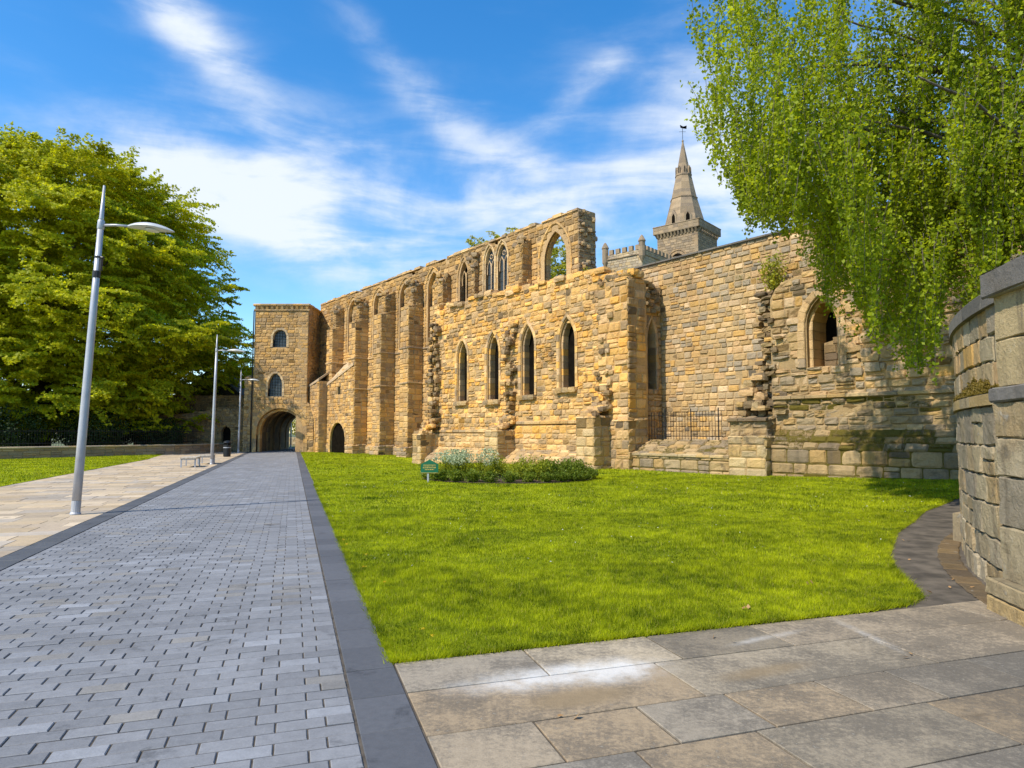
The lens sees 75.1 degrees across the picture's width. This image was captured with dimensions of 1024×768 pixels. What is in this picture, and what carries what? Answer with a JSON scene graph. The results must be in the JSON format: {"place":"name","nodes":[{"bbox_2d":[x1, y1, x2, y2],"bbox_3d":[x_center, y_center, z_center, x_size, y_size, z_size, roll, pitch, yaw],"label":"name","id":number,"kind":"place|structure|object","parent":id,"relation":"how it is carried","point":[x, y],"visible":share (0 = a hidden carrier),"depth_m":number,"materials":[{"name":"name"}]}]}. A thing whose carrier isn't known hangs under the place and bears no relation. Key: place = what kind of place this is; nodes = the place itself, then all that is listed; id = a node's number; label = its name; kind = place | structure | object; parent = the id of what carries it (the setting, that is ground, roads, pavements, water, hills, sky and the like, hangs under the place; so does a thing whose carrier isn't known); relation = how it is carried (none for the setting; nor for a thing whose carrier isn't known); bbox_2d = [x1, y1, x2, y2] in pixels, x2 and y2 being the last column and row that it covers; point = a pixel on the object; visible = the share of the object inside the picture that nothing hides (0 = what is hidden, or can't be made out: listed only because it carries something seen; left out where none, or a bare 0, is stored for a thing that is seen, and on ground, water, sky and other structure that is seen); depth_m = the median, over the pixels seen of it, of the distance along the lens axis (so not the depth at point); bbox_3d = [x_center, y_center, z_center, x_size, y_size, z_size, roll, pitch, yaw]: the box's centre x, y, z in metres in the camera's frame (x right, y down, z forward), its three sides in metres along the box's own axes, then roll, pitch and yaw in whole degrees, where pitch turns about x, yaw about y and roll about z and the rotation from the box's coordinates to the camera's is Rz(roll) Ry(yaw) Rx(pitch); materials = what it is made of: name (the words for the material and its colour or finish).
{"place":"outdoors","nodes":[
{"label":"outdoors","id":0,"kind":"place"},
{"bbox_2d":[0,454,163,485],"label":"verge lawn","id":1,"kind":"structure","parent":0,"point":[32,472],"depth_m":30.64,"materials":[{"name":"green plant"}]},
{"bbox_2d":[0,452,245,557],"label":"buff pavement","id":2,"kind":"structure","parent":0,"point":[32,512],"depth_m":17.82,"materials":[{"name":"beige stone"}]},
{"bbox_2d":[69,185,173,514],"bbox_3d":[-7.975,-0.730,13.734,1.620,6.820,0.399,3,-4,-3],"label":"street lamp","id":3,"kind":"object","parent":2,"relation":"on","point":[84,412],"visible":1,"depth_m":13.64,"materials":[{"name":"grey metal"}]},
{"bbox_2d":[180,456,200,467],"bbox_3d":[-15.600,3.780,32.310,0.670,0.470,1.800,1,-4,-18],"label":"bench","id":4,"kind":"object","parent":2,"relation":"on","point":[186,458],"visible":0.98,"depth_m":31.64,"materials":[{"name":"grey paint"}]},
{"bbox_2d":[197,454,214,464],"bbox_3d":[-16.250,4.006,35.402,0.670,0.470,1.800,1,-4,-18],"label":"bench","id":5,"kind":"object","parent":2,"relation":"on","point":[205,455],"visible":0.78,"depth_m":34.66,"materials":[{"name":"grey paint"}]},
{"bbox_2d":[210,335,244,463],"bbox_3d":[-14.905,0.799,34.974,1.620,6.820,0.399,1,-4,-3],"label":"street lamp","id":6,"kind":"object","parent":2,"relation":"on","point":[214,412],"visible":1,"depth_m":34.89,"materials":[{"name":"grey metal"}]},
{"bbox_2d":[223,441,231,456],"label":"litter bin","id":7,"kind":"object","parent":2,"relation":"on","point":[227,450],"visible":1,"depth_m":45.60,"materials":[{"name":"black metal"}]},
{"bbox_2d":[237,370,258,452],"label":"street lamp","id":8,"kind":"object","parent":2,"relation":"on","point":[238,445],"visible":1,"depth_m":54.45,"materials":[{"name":"grey metal"}]},
{"bbox_2d":[129,417,187,444],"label":"shrub","id":9,"kind":"object","parent":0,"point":[158,439],"visible":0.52,"depth_m":53.59,"materials":[{"name":"green plant"}]},
{"bbox_2d":[0,448,363,767],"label":"sett street","id":10,"kind":"structure","parent":0,"point":[221,486],"depth_m":5.33,"materials":[{"name":"grey stone"}]},
{"bbox_2d":[0,453,439,767],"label":"paving joints","id":11,"kind":"object","parent":10,"relation":"on","point":[355,719],"visible":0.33,"depth_m":4.51,"materials":[{"name":"grey concrete"}]},
{"bbox_2d":[179,371,244,395],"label":"tree","id":12,"kind":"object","parent":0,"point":[235,390],"visible":0.16,"depth_m":65.95,"materials":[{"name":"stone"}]},
{"bbox_2d":[0,452,437,767],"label":"street border","id":13,"kind":"object","parent":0,"point":[391,734],"visible":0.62,"depth_m":4.93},
{"bbox_2d":[19,433,959,664],"bbox_3d":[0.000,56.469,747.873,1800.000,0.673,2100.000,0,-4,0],"label":"ground","id":14,"kind":"structure","parent":0,"point":[61,444],"depth_m":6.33,"materials":[{"name":"green plant"}]},
{"bbox_2d":[0,232,34,394],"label":"beech tree","id":15,"kind":"object","parent":14,"relation":"on","point":[21,362],"visible":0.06,"depth_m":60.94,"materials":[{"name":"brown plant"}]},
{"bbox_2d":[0,403,50,446],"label":"shrub","id":16,"kind":"object","parent":14,"relation":"on","point":[12,431],"visible":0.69,"depth_m":45.94,"materials":[{"name":"green plant"}]},
{"bbox_2d":[0,394,73,446],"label":"shrub","id":17,"kind":"object","parent":14,"relation":"on","point":[50,441],"visible":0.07,"depth_m":53.02,"materials":[{"name":"green plant"}]},
{"bbox_2d":[50,410,131,445],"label":"shrub","id":18,"kind":"object","parent":14,"relation":"on","point":[75,432],"visible":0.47,"depth_m":49.20,"materials":[{"name":"green plant"}]},
{"bbox_2d":[67,404,139,444],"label":"shrub","id":19,"kind":"object","parent":14,"relation":"on","point":[127,437],"visible":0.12,"depth_m":53.74,"materials":[{"name":"green plant"}]},
{"bbox_2d":[0,443,222,458],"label":"wall","id":20,"kind":"structure","parent":14,"relation":"on","point":[51,451],"depth_m":46.92,"materials":[{"name":"stone"}]},
{"bbox_2d":[2,429,198,446],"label":"park railing","id":21,"kind":"object","parent":20,"relation":"on","point":[142,431],"visible":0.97,"depth_m":47.54,"materials":[{"name":"black metal"}]},
{"bbox_2d":[0,121,254,445],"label":"beech tree","id":22,"kind":"object","parent":14,"relation":"on","point":[152,300],"visible":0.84,"depth_m":53.44,"materials":[{"name":"green plant"}]},
{"bbox_2d":[133,395,272,451],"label":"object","id":23,"kind":"structure","parent":14,"relation":"on","point":[227,415],"depth_m":58.14,"materials":[{"name":"stone"}]},
{"bbox_2d":[226,342,253,368],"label":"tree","id":24,"kind":"object","parent":14,"relation":"on","point":[246,353],"visible":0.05,"depth_m":76.42,"materials":[{"name":"plant"}]},
{"bbox_2d":[242,303,321,451],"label":"gatehouse","id":25,"kind":"object","parent":14,"relation":"on","point":[286,349],"visible":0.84,"depth_m":57.34,"materials":[{"name":"stone"}]},
{"bbox_2d":[265,372,283,395],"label":"window","id":26,"kind":"structure","parent":25,"relation":"in","point":[276,387],"depth_m":57.44,"materials":[{"name":"stone"}]},
{"bbox_2d":[270,328,288,346],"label":"window","id":27,"kind":"structure","parent":25,"relation":"in","point":[280,338],"depth_m":57.74,"materials":[{"name":"stone"}]},
{"bbox_2d":[290,423,291,446],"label":"street lamp","id":28,"kind":"object","parent":14,"relation":"on","point":[291,435],"visible":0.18,"depth_m":75.23,"materials":[{"name":"grey metal"}]},
{"bbox_2d":[289,437,294,444],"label":"garden wall","id":29,"kind":"structure","parent":14,"relation":"on","point":[293,440],"depth_m":94.66,"materials":[{"name":"stone"}]},
{"bbox_2d":[292,418,295,434],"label":"hedge","id":30,"kind":"object","parent":14,"relation":"on","point":[294,425],"visible":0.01,"depth_m":96.25,"materials":[{"name":"green plant"}]},
{"bbox_2d":[421,459,437,481],"bbox_3d":[-2.750,2.896,22.198,0.580,0.760,0.100,0,-4,-4],"label":"garden sign","id":31,"kind":"object","parent":14,"relation":"on","point":[429,466],"visible":0.94,"depth_m":22.19,"materials":[{"name":"green metal"}]},
{"bbox_2d":[309,207,661,469],"bbox_3d":[-6.053,-1.566,45.424,3.941,14.046,38.394,3,-5,-38],"label":"refectory ruin","id":32,"kind":"object","parent":14,"relation":"on","point":[507,347],"visible":0.94,"depth_m":37.88,"materials":[{"name":"stone"}]},
{"bbox_2d":[345,296,355,352],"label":"window","id":33,"kind":"structure","parent":32,"relation":"in","point":[352,306],"depth_m":56.56,"materials":[{"name":"stone"}]},
{"bbox_2d":[370,287,383,355],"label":"window","id":34,"kind":"structure","parent":32,"relation":"in","point":[377,298],"depth_m":52.93,"materials":[{"name":"stone"}]},
{"bbox_2d":[396,277,409,351],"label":"window","id":35,"kind":"structure","parent":32,"relation":"in","point":[403,297],"depth_m":49.61,"materials":[{"name":"stone"}]},
{"bbox_2d":[424,267,438,346],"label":"window","id":36,"kind":"structure","parent":32,"relation":"in","point":[431,292],"depth_m":46.53,"materials":[{"name":"stone"}]},
{"bbox_2d":[453,338,469,405],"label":"window","id":37,"kind":"structure","parent":32,"relation":"in","point":[464,379],"depth_m":41.21,"materials":[{"name":"stone"}]},
{"bbox_2d":[456,256,467,300],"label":"window","id":38,"kind":"structure","parent":32,"relation":"in","point":[464,273],"depth_m":43.51,"materials":[{"name":"stone"}]},
{"bbox_2d":[482,244,495,291],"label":"window","id":39,"kind":"structure","parent":32,"relation":"in","point":[490,259],"depth_m":41.23,"materials":[{"name":"stone"}]},
{"bbox_2d":[482,329,500,404],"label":"window","id":40,"kind":"structure","parent":32,"relation":"in","point":[495,349],"depth_m":38.79,"materials":[{"name":"stone"}]},
{"bbox_2d":[494,239,508,290],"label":"window","id":41,"kind":"structure","parent":32,"relation":"in","point":[502,257],"depth_m":40.23,"materials":[{"name":"stone"}]},
{"bbox_2d":[516,321,536,400],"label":"window","id":42,"kind":"structure","parent":32,"relation":"in","point":[529,351],"depth_m":36.37,"materials":[{"name":"stone"}]},
{"bbox_2d":[537,221,572,281],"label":"window","id":43,"kind":"structure","parent":32,"relation":"in","point":[551,244],"depth_m":37.03,"materials":[{"name":"stone"}]},
{"bbox_2d":[555,313,578,392],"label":"window","id":44,"kind":"structure","parent":32,"relation":"in","point":[570,381],"depth_m":33.95,"materials":[{"name":"stone"}]},
{"bbox_2d":[647,316,658,390],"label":"window","id":45,"kind":"structure","parent":32,"relation":"in","point":[651,344],"depth_m":31.59,"materials":[{"name":"stone"}]},
{"bbox_2d":[423,475,595,482],"bbox_3d":[-0.100,3.301,23.630,6.235,0.100,4.600,0,-4,0],"label":"soil bed","id":46,"kind":"object","parent":14,"relation":"on","point":[516,481],"visible":0.27,"depth_m":22.01,"materials":[{"name":"brown soil"}]},
{"bbox_2d":[419,473,431,478],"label":"bed plant","id":47,"kind":"object","parent":46,"relation":"on","point":[423,475],"visible":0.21,"depth_m":23.09,"materials":[{"name":"green plant"}]},
{"bbox_2d":[426,469,445,479],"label":"bed plant","id":48,"kind":"object","parent":46,"relation":"on","point":[433,475],"visible":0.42,"depth_m":22.72,"materials":[{"name":"green plant"}]},
{"bbox_2d":[432,452,452,478],"bbox_3d":[-2.382,2.849,23.282,0.833,0.961,0.717,2,-5,-24],"label":"bed plant","id":49,"kind":"object","parent":46,"relation":"on","point":[442,459],"visible":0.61,"depth_m":23.21,"materials":[{"name":"green plant"}]},
{"bbox_2d":[435,468,449,480],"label":"bed plant","id":50,"kind":"object","parent":46,"relation":"on","point":[442,477],"visible":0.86,"depth_m":22.34,"materials":[{"name":"green plant"}]},
{"bbox_2d":[440,448,458,470],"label":"bed plant","id":51,"kind":"object","parent":46,"relation":"on","point":[453,451],"visible":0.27,"depth_m":23.80,"materials":[{"name":"green plant"}]},
{"bbox_2d":[445,455,465,474],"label":"bed plant","id":52,"kind":"object","parent":46,"relation":"on","point":[450,461],"visible":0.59,"depth_m":22.92,"materials":[{"name":"green plant"}]},
{"bbox_2d":[446,467,465,480],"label":"bed plant","id":53,"kind":"object","parent":46,"relation":"on","point":[454,476],"visible":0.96,"depth_m":22.02,"materials":[{"name":"green plant"}]},
{"bbox_2d":[448,457,464,472],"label":"bed plant","id":54,"kind":"object","parent":46,"relation":"on","point":[461,461],"visible":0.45,"depth_m":22.91,"materials":[{"name":"green plant"}]},
{"bbox_2d":[451,449,468,465],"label":"bed plant","id":55,"kind":"object","parent":46,"relation":"on","point":[462,453],"visible":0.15,"depth_m":24.60,"materials":[{"name":"green plant"}]},
{"bbox_2d":[453,453,471,478],"bbox_3d":[-1.736,2.860,23.098,0.711,0.911,0.612,0,-4,-5],"label":"bed plant","id":56,"kind":"object","parent":46,"relation":"on","point":[463,459],"visible":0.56,"depth_m":23.03,"materials":[{"name":"green plant"}]},
{"bbox_2d":[454,450,473,473],"bbox_3d":[-1.746,2.883,24.123,0.784,1.019,0.675,-1,-4,11],"label":"bed plant","id":57,"kind":"object","parent":46,"relation":"on","point":[471,465],"visible":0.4,"depth_m":24.07,"materials":[{"name":"green plant"}]},
{"bbox_2d":[461,468,482,481],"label":"bed plant","id":58,"kind":"object","parent":46,"relation":"on","point":[473,476],"visible":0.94,"depth_m":21.73,"materials":[{"name":"green plant"}]},
{"bbox_2d":[471,454,486,473],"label":"bed plant","id":59,"kind":"object","parent":46,"relation":"on","point":[478,465],"visible":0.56,"depth_m":24.66,"materials":[{"name":"green plant"}]},
{"bbox_2d":[478,470,500,481],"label":"bed plant","id":60,"kind":"object","parent":46,"relation":"on","point":[491,477],"visible":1,"depth_m":21.60,"materials":[{"name":"green plant"}]},
{"bbox_2d":[480,448,501,475],"bbox_3d":[-0.745,2.768,23.125,0.744,1.109,0.864,-1,-4,8],"label":"bed plant","id":61,"kind":"object","parent":46,"relation":"on","point":[493,455],"visible":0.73,"depth_m":23.08,"materials":[{"name":"green plant"}]},
{"bbox_2d":[482,457,499,476],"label":"bed plant","id":62,"kind":"object","parent":46,"relation":"on","point":[492,468],"visible":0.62,"depth_m":23.00,"materials":[{"name":"green plant"}]},
{"bbox_2d":[496,459,510,475],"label":"bed plant","id":63,"kind":"object","parent":46,"relation":"on","point":[504,469],"visible":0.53,"depth_m":23.85,"materials":[{"name":"green plant"}]},
{"bbox_2d":[499,457,510,470],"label":"bed plant","id":64,"kind":"object","parent":46,"relation":"on","point":[503,462],"visible":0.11,"depth_m":24.24,"materials":[{"name":"green plant"}]},
{"bbox_2d":[500,469,519,481],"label":"bed plant","id":65,"kind":"object","parent":46,"relation":"on","point":[509,477],"visible":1,"depth_m":21.52,"materials":[{"name":"green plant"}]},
{"bbox_2d":[505,464,523,477],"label":"bed plant","id":66,"kind":"object","parent":46,"relation":"on","point":[515,471],"visible":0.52,"depth_m":22.45,"materials":[{"name":"green plant"}]},
{"bbox_2d":[510,454,528,470],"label":"bed plant","id":67,"kind":"object","parent":46,"relation":"on","point":[518,463],"visible":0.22,"depth_m":24.43,"materials":[{"name":"green plant"}]},
{"bbox_2d":[513,457,538,478],"bbox_3d":[0.468,2.866,22.692,0.929,0.816,0.993,-4,-5,40],"label":"bed plant","id":68,"kind":"object","parent":46,"relation":"on","point":[526,470],"visible":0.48,"depth_m":22.58,"materials":[{"name":"green plant"}]},
{"bbox_2d":[519,470,538,481],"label":"bed plant","id":69,"kind":"object","parent":46,"relation":"on","point":[527,477],"visible":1,"depth_m":21.65,"materials":[{"name":"green plant"}]},
{"bbox_2d":[518,455,539,469],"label":"bed plant","id":70,"kind":"object","parent":46,"relation":"on","point":[529,459],"visible":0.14,"depth_m":24.33,"materials":[{"name":"green plant"}]},
{"bbox_2d":[526,455,547,479],"bbox_3d":[0.948,2.824,22.510,0.940,0.876,0.879,-2,-5,23],"label":"bed plant","id":71,"kind":"object","parent":46,"relation":"on","point":[541,464],"visible":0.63,"depth_m":22.35,"materials":[{"name":"green plant"}]},
{"bbox_2d":[529,462,549,478],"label":"bed plant","id":72,"kind":"object","parent":46,"relation":"on","point":[535,470],"visible":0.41,"depth_m":22.34,"materials":[{"name":"green plant"}]},
{"bbox_2d":[536,471,554,481],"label":"bed plant","id":73,"kind":"object","parent":46,"relation":"on","point":[548,476],"visible":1,"depth_m":21.78,"materials":[{"name":"green plant"}]},
{"bbox_2d":[537,456,558,475],"bbox_3d":[1.244,2.861,22.675,0.926,0.824,0.866,-2,-5,28],"label":"bed plant","id":74,"kind":"object","parent":46,"relation":"on","point":[549,466],"visible":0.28,"depth_m":22.44,"materials":[{"name":"green plant"}]},
{"bbox_2d":[548,462,565,478],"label":"bed plant","id":75,"kind":"object","parent":46,"relation":"on","point":[559,469],"visible":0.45,"depth_m":22.52,"materials":[{"name":"green plant"}]},
{"bbox_2d":[546,459,568,475],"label":"bed plant","id":76,"kind":"object","parent":46,"relation":"on","point":[551,467],"visible":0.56,"depth_m":22.52,"materials":[{"name":"green plant"}]},
{"bbox_2d":[554,470,571,480],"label":"bed plant","id":77,"kind":"object","parent":46,"relation":"on","point":[563,476],"visible":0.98,"depth_m":22.01,"materials":[{"name":"green plant"}]},
{"bbox_2d":[561,457,582,468],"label":"bed plant","id":78,"kind":"object","parent":46,"relation":"on","point":[571,462],"visible":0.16,"depth_m":23.54,"materials":[{"name":"green plant"}]},
{"bbox_2d":[560,459,585,472],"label":"bed plant","id":79,"kind":"object","parent":46,"relation":"on","point":[577,466],"visible":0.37,"depth_m":23.04,"materials":[{"name":"green plant"}]},
{"bbox_2d":[564,467,585,480],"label":"bed plant","id":80,"kind":"object","parent":46,"relation":"on","point":[575,474],"visible":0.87,"depth_m":22.27,"materials":[{"name":"green plant"}]},
{"bbox_2d":[578,471,590,479],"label":"bed plant","id":81,"kind":"object","parent":46,"relation":"on","point":[585,476],"visible":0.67,"depth_m":22.62,"materials":[{"name":"green plant"}]},
{"bbox_2d":[579,460,591,469],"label":"bed plant","id":82,"kind":"object","parent":46,"relation":"on","point":[584,465],"visible":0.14,"depth_m":23.85,"materials":[{"name":"green plant"}]},
{"bbox_2d":[584,467,597,478],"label":"bed plant","id":83,"kind":"object","parent":46,"relation":"on","point":[591,472],"visible":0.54,"depth_m":23.15,"materials":[{"name":"green plant"}]},
{"bbox_2d":[465,222,565,278],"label":"tree","id":84,"kind":"object","parent":14,"relation":"on","point":[555,272],"visible":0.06,"depth_m":58.25,"materials":[{"name":"green plant"}]},
{"bbox_2d":[602,235,671,270],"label":"battlemented tower","id":85,"kind":"structure","parent":14,"relation":"on","point":[642,253],"depth_m":83.07,"materials":[{"name":"stone"}]},
{"bbox_2d":[652,125,720,257],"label":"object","id":86,"kind":"structure","parent":14,"relation":"on","point":[686,228],"depth_m":89.25,"materials":[{"name":"stone"}]},
{"bbox_2d":[669,249,686,257],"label":"window","id":87,"kind":"structure","parent":86,"relation":"in","point":[678,253],"depth_m":88.38,"materials":[{"name":"stone"}]},
{"bbox_2d":[627,206,1014,439],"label":"stone wall","id":88,"kind":"structure","parent":14,"relation":"on","point":[711,351],"depth_m":29.61,"materials":[{"name":"stone"}]},
{"bbox_2d":[632,246,1022,479],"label":"chapter ruin","id":89,"kind":"object","parent":14,"relation":"on","point":[827,398],"visible":0.65,"depth_m":23.90,"materials":[{"name":"stone"}]},
{"bbox_2d":[649,407,722,439],"bbox_3d":[7.377,1.775,29.362,0.049,1.360,4.400,3,-5,-39],"label":"iron railing","id":90,"kind":"object","parent":89,"relation":"on","point":[696,414],"visible":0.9,"depth_m":29.04,"materials":[{"name":"black metal"}]},
{"bbox_2d":[757,248,787,290],"bbox_3d":[10.434,-4.451,26.567,1.214,1.865,1.054,-1,-4,15],"label":"wall plant","id":91,"kind":"object","parent":89,"relation":"on","point":[775,278],"depth_m":26.53,"materials":[{"name":"green plant"}]},
{"bbox_2d":[797,291,847,367],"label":"window","id":92,"kind":"structure","parent":89,"relation":"in","point":[824,348],"depth_m":24.73,"materials":[{"name":"stone"}]},
{"bbox_2d":[680,0,1023,385],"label":"birch tree","id":93,"kind":"object","parent":14,"relation":"on","point":[975,188],"visible":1,"depth_m":14.46,"materials":[{"name":"green plant"}]},
{"bbox_2d":[0,0,1023,432],"label":"sky","id":94,"kind":"structure","parent":0,"point":[342,147],"materials":[{"name":"blue"}]},
{"bbox_2d":[395,600,1023,767],"bbox_3d":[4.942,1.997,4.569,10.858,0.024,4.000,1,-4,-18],"label":"flagstone paving","id":95,"kind":"structure","parent":0,"point":[948,692],"depth_m":4.15,"materials":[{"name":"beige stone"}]},
{"bbox_2d":[557,539,973,719],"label":"fallen leaves","id":96,"kind":"object","parent":95,"relation":"on","point":[747,606],"visible":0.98,"depth_m":6.22,"materials":[{"name":"brown plant"}]},
{"bbox_2d":[877,499,985,611],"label":"worn footpath","id":97,"kind":"structure","parent":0,"point":[926,533],"depth_m":8.86,"materials":[{"name":"grey stone"}]},
{"bbox_2d":[953,512,961,542],"bbox_3d":[6.815,2.197,10.097,0.140,0.490,0.200,0,-4,0],"label":"guard stone","id":98,"kind":"object","parent":97,"relation":"on","point":[957,535],"visible":0.29,"depth_m":10.11,"materials":[{"name":"beige stone"}]},
{"bbox_2d":[937,533,989,604],"bbox_3d":[6.138,2.305,9.024,0.632,0.013,6.180,-3,-5,32],"label":"kerb channel","id":99,"kind":"object","parent":97,"relation":"on","point":[952,563],"visible":0.63,"depth_m":8.04,"materials":[{"name":"stone"}]},
{"bbox_2d":[949,255,1023,626],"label":"curved wall","id":100,"kind":"structure","parent":97,"relation":"on","point":[986,333],"depth_m":6.83,"materials":[{"name":"stone"}]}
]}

